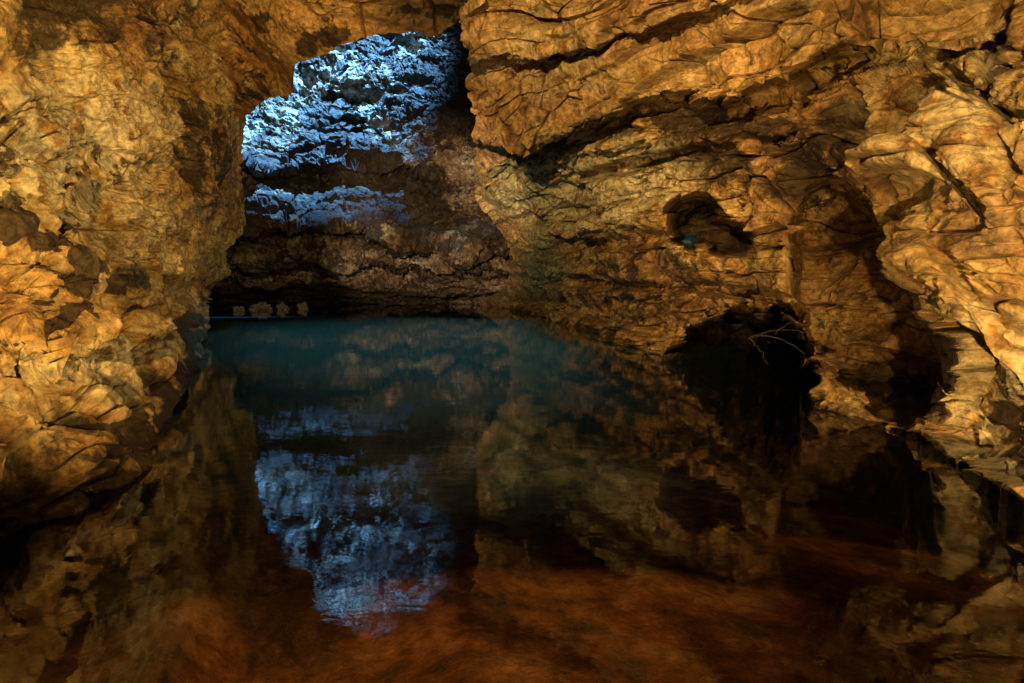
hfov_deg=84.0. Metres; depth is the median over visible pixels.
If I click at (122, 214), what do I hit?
rock wall
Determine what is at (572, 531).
lake bed
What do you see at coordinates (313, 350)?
water
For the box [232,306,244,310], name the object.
boulder
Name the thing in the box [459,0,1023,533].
rock wall
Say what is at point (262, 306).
boulder
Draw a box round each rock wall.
[0,0,246,568]
[207,19,512,303]
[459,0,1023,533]
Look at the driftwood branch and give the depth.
9.66 m
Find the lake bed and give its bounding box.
[0,381,1023,682]
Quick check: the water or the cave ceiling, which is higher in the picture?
the cave ceiling
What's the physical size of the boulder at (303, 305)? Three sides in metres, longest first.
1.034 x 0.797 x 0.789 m
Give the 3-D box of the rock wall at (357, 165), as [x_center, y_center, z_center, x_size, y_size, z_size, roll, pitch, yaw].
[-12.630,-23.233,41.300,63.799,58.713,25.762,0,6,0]
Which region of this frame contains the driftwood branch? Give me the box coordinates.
[747,320,804,364]
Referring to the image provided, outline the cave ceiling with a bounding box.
[219,0,467,121]
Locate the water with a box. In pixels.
[181,303,809,400]
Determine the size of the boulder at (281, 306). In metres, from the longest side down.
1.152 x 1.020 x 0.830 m
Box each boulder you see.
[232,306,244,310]
[249,302,272,310]
[276,302,289,309]
[297,301,308,308]

